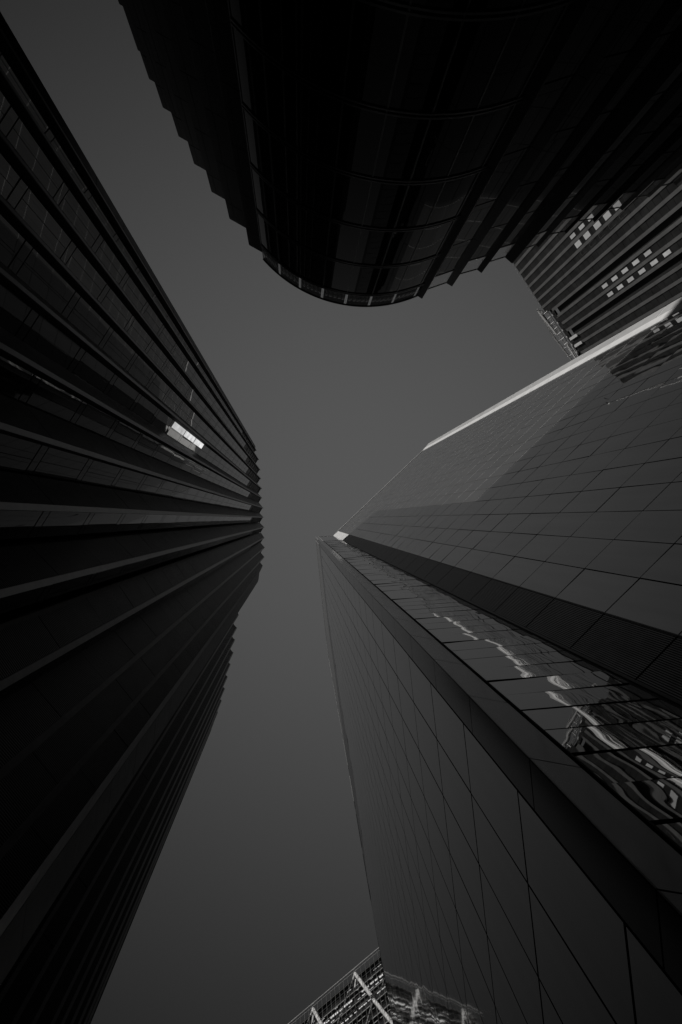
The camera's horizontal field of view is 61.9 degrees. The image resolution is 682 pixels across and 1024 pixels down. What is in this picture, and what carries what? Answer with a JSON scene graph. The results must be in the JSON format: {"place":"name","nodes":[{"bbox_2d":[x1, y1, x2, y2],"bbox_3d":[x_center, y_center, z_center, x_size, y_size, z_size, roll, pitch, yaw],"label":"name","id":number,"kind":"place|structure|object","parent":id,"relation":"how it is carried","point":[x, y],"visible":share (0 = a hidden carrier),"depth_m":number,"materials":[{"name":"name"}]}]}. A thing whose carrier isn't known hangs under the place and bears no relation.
{"place":"outdoors","nodes":[
{"label":"outdoors","id":0,"kind":"place"},
{"bbox_2d":[0,0,585,1023],"label":"sky","id":1,"kind":"structure","parent":0,"point":[255,902],"materials":[{"name":"grey"}]},
{"bbox_2d":[288,947,392,1023],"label":"braced tower","id":2,"kind":"structure","parent":0,"point":[363,999],"depth_m":162.13,"materials":[{"name":"metal"}]},
{"bbox_2d":[118,0,681,306],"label":"curved tower","id":3,"kind":"structure","parent":0,"point":[359,153],"depth_m":23.18,"materials":[{"name":"black glass"}]},
{"bbox_2d":[229,0,261,45],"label":"curved window","id":4,"kind":"structure","parent":3,"relation":"in","point":[245,12],"depth_m":18.59,"materials":[{"name":"black glass"}]},
{"bbox_2d":[233,28,267,125],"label":"curved window","id":5,"kind":"structure","parent":3,"relation":"in","point":[250,62],"depth_m":21.17,"materials":[{"name":"black glass"}]},
{"bbox_2d":[244,110,271,182],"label":"curved window","id":6,"kind":"structure","parent":3,"relation":"in","point":[258,138],"depth_m":25.15,"materials":[{"name":"black glass"}]},
{"bbox_2d":[251,168,274,225],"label":"curved window","id":7,"kind":"structure","parent":3,"relation":"in","point":[263,192],"depth_m":29.14,"materials":[{"name":"black glass"}]},
{"bbox_2d":[257,213,277,258],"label":"curved window","id":8,"kind":"structure","parent":3,"relation":"in","point":[267,233],"depth_m":33.20,"materials":[{"name":"black glass"}]},
{"bbox_2d":[260,0,300,72],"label":"curved window","id":9,"kind":"structure","parent":3,"relation":"in","point":[281,19],"depth_m":18.03,"materials":[{"name":"black glass"}]},
{"bbox_2d":[265,59,299,148],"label":"curved window","id":10,"kind":"structure","parent":3,"relation":"in","point":[283,91],"depth_m":21.26,"materials":[{"name":"black glass"}]},
{"bbox_2d":[270,135,299,201],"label":"curved window","id":11,"kind":"structure","parent":3,"relation":"in","point":[285,162],"depth_m":25.23,"materials":[{"name":"black glass"}]},
{"bbox_2d":[274,190,299,242],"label":"curved window","id":12,"kind":"structure","parent":3,"relation":"in","point":[287,213],"depth_m":29.22,"materials":[{"name":"black glass"}]},
{"bbox_2d":[277,232,299,273],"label":"curved window","id":13,"kind":"structure","parent":3,"relation":"in","point":[288,251],"depth_m":33.26,"materials":[{"name":"black glass"}]},
{"bbox_2d":[301,248,324,284],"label":"curved window","id":14,"kind":"structure","parent":3,"relation":"in","point":[312,266],"depth_m":33.37,"materials":[{"name":"black glass"}]},
{"bbox_2d":[301,208,328,254],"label":"curved window","id":15,"kind":"structure","parent":3,"relation":"in","point":[314,229],"depth_m":29.29,"materials":[{"name":"black glass"}]},
{"bbox_2d":[301,157,333,215],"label":"curved window","id":16,"kind":"structure","parent":3,"relation":"in","point":[317,181],"depth_m":25.33,"materials":[{"name":"black glass"}]},
{"bbox_2d":[302,84,341,165],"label":"curved window","id":17,"kind":"structure","parent":3,"relation":"in","point":[321,114],"depth_m":21.33,"materials":[{"name":"black glass"}]},
{"bbox_2d":[303,0,352,93],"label":"curved window","id":18,"kind":"structure","parent":3,"relation":"in","point":[326,23],"depth_m":17.57,"materials":[{"name":"black glass"}]},
{"bbox_2d":[324,260,351,291],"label":"curved window","id":19,"kind":"structure","parent":3,"relation":"in","point":[337,275],"depth_m":33.46,"materials":[{"name":"black glass"}]},
{"bbox_2d":[327,222,359,261],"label":"curved window","id":20,"kind":"structure","parent":3,"relation":"in","point":[343,240],"depth_m":29.42,"materials":[{"name":"black glass"}]},
{"bbox_2d":[331,173,370,224],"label":"curved window","id":21,"kind":"structure","parent":3,"relation":"in","point":[350,194],"depth_m":25.42,"materials":[{"name":"black glass"}]},
{"bbox_2d":[337,104,384,175],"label":"curved window","id":22,"kind":"structure","parent":3,"relation":"in","point":[361,130],"depth_m":21.45,"materials":[{"name":"black glass"}]},
{"bbox_2d":[348,266,379,293],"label":"curved window","id":23,"kind":"structure","parent":3,"relation":"in","point":[363,280],"depth_m":33.59,"materials":[{"name":"black glass"}]},
{"bbox_2d":[355,230,391,264],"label":"curved window","id":24,"kind":"structure","parent":3,"relation":"in","point":[372,247],"depth_m":29.52,"materials":[{"name":"black glass"}]},
{"bbox_2d":[345,0,406,106],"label":"curved window","id":25,"kind":"structure","parent":3,"relation":"in","point":[376,35],"depth_m":17.45,"materials":[{"name":"black glass"}]},
{"bbox_2d":[363,182,407,227],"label":"curved window","id":26,"kind":"structure","parent":3,"relation":"in","point":[385,200],"depth_m":25.55,"materials":[{"name":"black glass"}]},
{"bbox_2d":[373,266,406,293],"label":"curved window","id":27,"kind":"structure","parent":3,"relation":"in","point":[389,280],"depth_m":33.70,"materials":[{"name":"black glass"}]},
{"bbox_2d":[374,116,428,179],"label":"curved window","id":28,"kind":"structure","parent":3,"relation":"in","point":[402,138],"depth_m":21.56,"materials":[{"name":"black glass"}]},
{"bbox_2d":[383,229,423,264],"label":"curved window","id":29,"kind":"structure","parent":3,"relation":"in","point":[402,246],"depth_m":29.66,"materials":[{"name":"black glass"}]},
{"bbox_2d":[398,258,433,290],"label":"curved window","id":30,"kind":"structure","parent":3,"relation":"in","point":[415,273],"depth_m":33.83,"materials":[{"name":"black glass"}]},
{"bbox_2d":[395,182,443,227],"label":"curved window","id":31,"kind":"structure","parent":3,"relation":"in","point":[419,201],"depth_m":25.66,"materials":[{"name":"black glass"}]},
{"bbox_2d":[389,16,461,111],"bbox_3d":[2.528,-13.883,17.827,1.507,3.580,0.033,3,-91,-4],"label":"curved window","id":32,"kind":"structure","parent":3,"relation":"in","point":[428,44],"depth_m":17.56,"materials":[{"name":"black glass"}]},
{"bbox_2d":[411,221,452,261],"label":"curved window","id":33,"kind":"structure","parent":3,"relation":"in","point":[431,240],"depth_m":29.77,"materials":[{"name":"black glass"}]},
{"bbox_2d":[411,116,472,179],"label":"curved window","id":34,"kind":"structure","parent":3,"relation":"in","point":[443,139],"depth_m":21.69,"materials":[{"name":"black glass"}]},
{"bbox_2d":[428,173,477,223],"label":"curved window","id":35,"kind":"structure","parent":3,"relation":"in","point":[453,194],"depth_m":25.79,"materials":[{"name":"black glass"}]},
{"bbox_2d":[436,239,472,275],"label":"facet window","id":36,"kind":"structure","parent":3,"relation":"in","point":[458,250],"depth_m":33.82,"materials":[{"name":"black glass"}]},
{"bbox_2d":[434,18,514,111],"bbox_3d":[4.094,-13.953,17.946,1.507,3.580,0.032,-8,-90,-4],"label":"curved window","id":37,"kind":"structure","parent":3,"relation":"in","point":[479,45],"depth_m":17.69,"materials":[{"name":"black glass"}]},
{"bbox_2d":[453,199,497,244],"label":"facet window","id":38,"kind":"structure","parent":3,"relation":"in","point":[479,214],"depth_m":29.77,"materials":[{"name":"black glass"}]},
{"bbox_2d":[449,106,512,175],"bbox_3d":[5.316,-14.253,22.009,1.492,3.570,0.032,-18,-89,-4],"label":"curved window","id":39,"kind":"structure","parent":3,"relation":"in","point":[484,129],"depth_m":21.81,"materials":[{"name":"black glass"}]},
{"bbox_2d":[470,223,509,259],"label":"facet window","id":40,"kind":"structure","parent":3,"relation":"in","point":[494,233],"depth_m":34.00,"materials":[{"name":"black glass"}]},
{"bbox_2d":[469,0,522,8],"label":"curved window","id":41,"kind":"structure","parent":3,"relation":"in","point":[475,4],"depth_m":15.65,"materials":[{"name":"black glass"}]},
{"bbox_2d":[476,146,530,204],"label":"facet window","id":42,"kind":"structure","parent":3,"relation":"in","point":[510,162],"depth_m":25.78,"materials":[{"name":"black glass"}]},
{"bbox_2d":[492,181,539,226],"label":"facet window","id":43,"kind":"structure","parent":3,"relation":"in","point":[521,194],"depth_m":29.95,"materials":[{"name":"black glass"}]},
{"bbox_2d":[479,6,564,107],"bbox_3d":[5.614,-14.300,18.065,1.492,3.580,0.032,-18,-89,-4],"label":"curved window","id":44,"kind":"structure","parent":3,"relation":"in","point":[529,35],"depth_m":17.81,"materials":[{"name":"black glass"}]},
{"bbox_2d":[501,208,542,246],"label":"facet window","id":45,"kind":"structure","parent":3,"relation":"in","point":[528,218],"depth_m":34.18,"materials":[{"name":"black glass"}]},
{"bbox_2d":[504,74,575,154],"bbox_3d":[7.477,-15.269,22.099,1.602,3.840,0.033,-21,-89,-4],"label":"facet window","id":46,"kind":"structure","parent":3,"relation":"in","point":[551,93],"depth_m":21.84,"materials":[{"name":"black glass"}]},
{"bbox_2d":[519,126,578,185],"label":"facet window","id":47,"kind":"structure","parent":3,"relation":"in","point":[559,139],"depth_m":25.97,"materials":[{"name":"black glass"}]},
{"bbox_2d":[527,165,576,212],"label":"facet window","id":48,"kind":"structure","parent":3,"relation":"in","point":[561,175],"depth_m":30.11,"materials":[{"name":"black glass"}]},
{"bbox_2d":[545,0,622,82],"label":"facet window","id":49,"kind":"structure","parent":3,"relation":"in","point":[599,13],"depth_m":18.40,"materials":[{"name":"black glass"}]},
{"bbox_2d":[565,178,612,217],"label":"facet window","id":50,"kind":"structure","parent":3,"relation":"in","point":[598,186],"depth_m":34.51,"materials":[{"name":"black glass"}]},
{"bbox_2d":[560,108,621,168],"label":"facet window","id":51,"kind":"structure","parent":3,"relation":"in","point":[603,120],"depth_m":26.12,"materials":[{"name":"black glass"}]},
{"bbox_2d":[568,149,617,197],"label":"facet window","id":52,"kind":"structure","parent":3,"relation":"in","point":[605,158],"depth_m":30.32,"materials":[{"name":"black glass"}]},
{"bbox_2d":[555,50,632,131],"bbox_3d":[9.581,-16.297,22.270,1.570,3.840,0.032,-17,-89,-4],"label":"facet window","id":53,"kind":"structure","parent":3,"relation":"in","point":[609,66],"depth_m":22.02,"materials":[{"name":"black glass"}]},
{"bbox_2d":[595,164,645,203],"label":"facet window","id":54,"kind":"structure","parent":3,"relation":"in","point":[631,171],"depth_m":34.64,"materials":[{"name":"black glass"}]},
{"bbox_2d":[598,131,656,180],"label":"facet window","id":55,"kind":"structure","parent":3,"relation":"in","point":[641,139],"depth_m":30.46,"materials":[{"name":"black glass"}]},
{"bbox_2d":[605,0,668,55],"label":"facet window","id":56,"kind":"structure","parent":3,"relation":"in","point":[647,11],"depth_m":19.16,"materials":[{"name":"black glass"}]},
{"bbox_2d":[605,90,668,152],"bbox_3d":[13.458,-18.032,26.535,1.386,3.820,0.032,-22,-89,-4],"label":"facet window","id":57,"kind":"structure","parent":3,"relation":"in","point":[656,98],"depth_m":26.32,"materials":[{"name":"black glass"}]},
{"bbox_2d":[601,30,681,112],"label":"facet window","id":58,"kind":"structure","parent":3,"relation":"in","point":[661,45],"depth_m":22.18,"materials":[{"name":"black glass"}]},
{"bbox_2d":[624,151,676,192],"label":"facet window","id":59,"kind":"structure","parent":3,"relation":"in","point":[664,157],"depth_m":34.83,"materials":[{"name":"black glass"}]},
{"bbox_2d":[632,116,681,164],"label":"facet window","id":60,"kind":"structure","parent":3,"relation":"in","point":[676,125],"depth_m":30.82,"materials":[{"name":"black glass"}]},
{"bbox_2d":[639,86,681,133],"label":"facet window","id":61,"kind":"structure","parent":3,"relation":"in","point":[675,101],"depth_m":27.29,"materials":[{"name":"black glass"}]},
{"bbox_2d":[315,297,681,1023],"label":"glass tower","id":62,"kind":"structure","parent":0,"point":[503,585],"depth_m":22.70,"materials":[{"name":"glass"}]},
{"bbox_2d":[421,618,505,629],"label":"bay window","id":63,"kind":"structure","parent":62,"relation":"in","point":[468,623],"depth_m":26.55,"materials":[{"name":"grey glass"}]},
{"bbox_2d":[428,623,518,635],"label":"bay window","id":64,"kind":"structure","parent":62,"relation":"in","point":[496,627],"depth_m":25.20,"materials":[{"name":"grey glass"}]},
{"bbox_2d":[435,630,529,642],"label":"bay window","id":65,"kind":"structure","parent":62,"relation":"in","point":[510,633],"depth_m":23.83,"materials":[{"name":"grey glass"}]},
{"bbox_2d":[443,635,546,650],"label":"bay window","id":66,"kind":"structure","parent":62,"relation":"in","point":[531,639],"depth_m":22.46,"materials":[{"name":"grey glass"}]},
{"bbox_2d":[453,643,562,659],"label":"bay window","id":67,"kind":"structure","parent":62,"relation":"in","point":[540,647],"depth_m":21.08,"materials":[{"name":"grey glass"}]},
{"bbox_2d":[463,651,581,668],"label":"bay window","id":68,"kind":"structure","parent":62,"relation":"in","point":[560,656],"depth_m":19.73,"materials":[{"name":"grey glass"}]},
{"bbox_2d":[474,661,601,680],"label":"bay window","id":69,"kind":"structure","parent":62,"relation":"in","point":[541,670],"depth_m":18.36,"materials":[{"name":"grey glass"}]},
{"bbox_2d":[489,671,628,694],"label":"window","id":70,"kind":"structure","parent":62,"relation":"in","point":[598,678],"depth_m":16.98,"materials":[{"name":"grey glass"}]},
{"bbox_2d":[504,685,656,710],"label":"window","id":71,"kind":"structure","parent":62,"relation":"in","point":[586,696],"depth_m":15.64,"materials":[{"name":"grey glass"}]},
{"bbox_2d":[523,700,681,729],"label":"window","id":72,"kind":"structure","parent":62,"relation":"in","point":[629,712],"depth_m":14.26,"materials":[{"name":"glass"}]},
{"bbox_2d":[545,719,681,754],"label":"window","id":73,"kind":"structure","parent":62,"relation":"in","point":[582,740],"depth_m":12.88,"materials":[{"name":"glass"}]},
{"bbox_2d":[575,745,681,783],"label":"window","id":74,"kind":"structure","parent":62,"relation":"in","point":[664,762],"depth_m":11.52,"materials":[{"name":"glass"}]},
{"bbox_2d":[607,778,681,822],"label":"window","id":75,"kind":"structure","parent":62,"relation":"in","point":[660,800],"depth_m":10.16,"materials":[{"name":"black glass"}]},
{"bbox_2d":[505,162,681,353],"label":"ribbed tower","id":76,"kind":"structure","parent":0,"point":[606,275],"depth_m":129.80,"materials":[{"name":"metal"}]},
{"bbox_2d":[536,309,583,360],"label":"roof gantry","id":77,"kind":"object","parent":76,"relation":"on","point":[550,325],"visible":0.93,"depth_m":160.89,"materials":[{"name":"white metal"}]},
{"label":"ground","id":78,"kind":"structure","parent":0,"visible":0},
{"bbox_2d":[0,614,238,1023],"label":"folded tower","id":79,"kind":"structure","parent":78,"relation":"on","point":[60,971],"depth_m":40.10,"materials":[{"name":"metal"}]},
{"bbox_2d":[0,12,264,985],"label":"folded tower","id":80,"kind":"structure","parent":78,"relation":"on","point":[130,534],"depth_m":24.66,"materials":[{"name":"metal"}]},
{"bbox_2d":[0,152,19,198],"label":"window","id":81,"kind":"structure","parent":80,"relation":"in","point":[10,174],"depth_m":19.29,"materials":[{"name":"black glass"}]},
{"bbox_2d":[0,214,24,266],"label":"window","id":82,"kind":"structure","parent":80,"relation":"in","point":[9,235],"depth_m":19.16,"materials":[{"name":"black glass"}]},
{"bbox_2d":[0,284,30,334],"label":"window","id":83,"kind":"structure","parent":80,"relation":"in","point":[10,302],"depth_m":18.91,"materials":[{"name":"black glass"}]},
{"bbox_2d":[0,356,32,399],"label":"window","id":84,"kind":"structure","parent":80,"relation":"in","point":[9,370],"depth_m":18.79,"materials":[{"name":"black glass"}]},
{"bbox_2d":[0,433,40,472],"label":"window","id":85,"kind":"structure","parent":80,"relation":"in","point":[11,445],"depth_m":18.52,"materials":[{"name":"black glass"}]},
{"bbox_2d":[0,510,42,544],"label":"window","id":86,"kind":"structure","parent":80,"relation":"in","point":[17,522],"depth_m":18.46,"materials":[{"name":"black glass"}]},
{"bbox_2d":[0,586,44,621],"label":"window","id":87,"kind":"structure","parent":80,"relation":"in","point":[6,613],"depth_m":18.26,"materials":[{"name":"black glass"}]},
{"bbox_2d":[0,54,48,131],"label":"window","id":88,"kind":"structure","parent":80,"relation":"in","point":[2,56],"depth_m":22.09,"materials":[{"name":"black glass"}]},
{"bbox_2d":[6,117,63,197],"bbox_3d":[-11.856,-13.837,22.304,0.014,3.815,1.106,31,-93,-3],"label":"window","id":89,"kind":"structure","parent":80,"relation":"in","point":[24,134],"depth_m":22.05,"materials":[{"name":"black glass"}]},
{"bbox_2d":[15,188,71,257],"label":"window","id":90,"kind":"structure","parent":80,"relation":"in","point":[31,218],"depth_m":22.04,"materials":[{"name":"black glass"}]},
{"bbox_2d":[17,248,74,312],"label":"window","id":91,"kind":"structure","parent":80,"relation":"in","point":[40,266],"depth_m":22.03,"materials":[{"name":"black glass"}]},
{"bbox_2d":[23,315,79,368],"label":"window","id":92,"kind":"structure","parent":80,"relation":"in","point":[41,325],"depth_m":22.01,"materials":[{"name":"black glass"}]},
{"bbox_2d":[26,379,81,421],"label":"window","id":93,"kind":"structure","parent":80,"relation":"in","point":[44,388],"depth_m":21.98,"materials":[{"name":"black glass"}]},
{"bbox_2d":[32,447,87,481],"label":"window","id":94,"kind":"structure","parent":80,"relation":"in","point":[54,456],"depth_m":21.98,"materials":[{"name":"black glass"}]},
{"bbox_2d":[32,512,89,541],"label":"window","id":95,"kind":"structure","parent":80,"relation":"in","point":[50,530],"depth_m":21.96,"materials":[{"name":"black glass"}]},
{"bbox_2d":[38,574,91,608],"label":"window","id":96,"kind":"structure","parent":80,"relation":"in","point":[66,593],"depth_m":21.92,"materials":[{"name":"black glass"}]},
{"bbox_2d":[59,189,99,246],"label":"window","id":97,"kind":"structure","parent":80,"relation":"in","point":[70,198],"depth_m":26.54,"materials":[{"name":"black glass"}]},
{"bbox_2d":[66,247,105,298],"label":"window","id":98,"kind":"structure","parent":80,"relation":"in","point":[75,267],"depth_m":26.53,"materials":[{"name":"black glass"}]},
{"bbox_2d":[67,297,109,344],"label":"window","id":99,"kind":"structure","parent":80,"relation":"in","point":[88,313],"depth_m":26.52,"materials":[{"name":"black glass"}]},
{"bbox_2d":[73,352,113,391],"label":"window","id":100,"kind":"structure","parent":80,"relation":"in","point":[87,360],"depth_m":26.50,"materials":[{"name":"black glass"}]},
{"bbox_2d":[75,404,115,436],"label":"window","id":101,"kind":"structure","parent":80,"relation":"in","point":[91,412],"depth_m":26.48,"materials":[{"name":"black glass"}]},
{"bbox_2d":[80,460,120,486],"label":"window","id":102,"kind":"structure","parent":80,"relation":"in","point":[97,467],"depth_m":26.47,"materials":[{"name":"black glass"}]},
{"bbox_2d":[80,513,121,537],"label":"window","id":103,"kind":"structure","parent":80,"relation":"in","point":[106,522],"depth_m":26.48,"materials":[{"name":"black glass"}]},
{"bbox_2d":[85,565,123,592],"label":"window","id":104,"kind":"structure","parent":80,"relation":"in","point":[107,579],"depth_m":26.41,"materials":[{"name":"black glass"}]},
{"bbox_2d":[95,240,126,283],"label":"window","id":105,"kind":"structure","parent":80,"relation":"in","point":[104,246],"depth_m":31.03,"materials":[{"name":"black glass"}]},
{"bbox_2d":[101,289,131,327],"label":"window","id":106,"kind":"structure","parent":80,"relation":"in","point":[107,304],"depth_m":31.02,"materials":[{"name":"black glass"}]},
{"bbox_2d":[103,331,134,368],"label":"window","id":107,"kind":"structure","parent":80,"relation":"in","point":[121,347],"depth_m":31.02,"materials":[{"name":"black glass"}]},
{"bbox_2d":[107,377,138,408],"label":"window","id":108,"kind":"structure","parent":80,"relation":"in","point":[121,386],"depth_m":30.98,"materials":[{"name":"black glass"}]},
{"bbox_2d":[109,422,139,447],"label":"window","id":109,"kind":"structure","parent":80,"relation":"in","point":[122,428],"depth_m":30.96,"materials":[{"name":"black glass"}]},
{"bbox_2d":[113,469,144,491],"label":"window","id":110,"kind":"structure","parent":80,"relation":"in","point":[128,475],"depth_m":30.95,"materials":[{"name":"black glass"}]},
{"bbox_2d":[128,355,153,385],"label":"window","id":111,"kind":"structure","parent":80,"relation":"in","point":[139,364],"depth_m":35.41,"materials":[{"name":"black glass"}]},
{"bbox_2d":[186,350,251,586],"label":"window","id":112,"kind":"structure","parent":80,"relation":"in","point":[205,473],"depth_m":70.79,"materials":[{"name":"black glass"}]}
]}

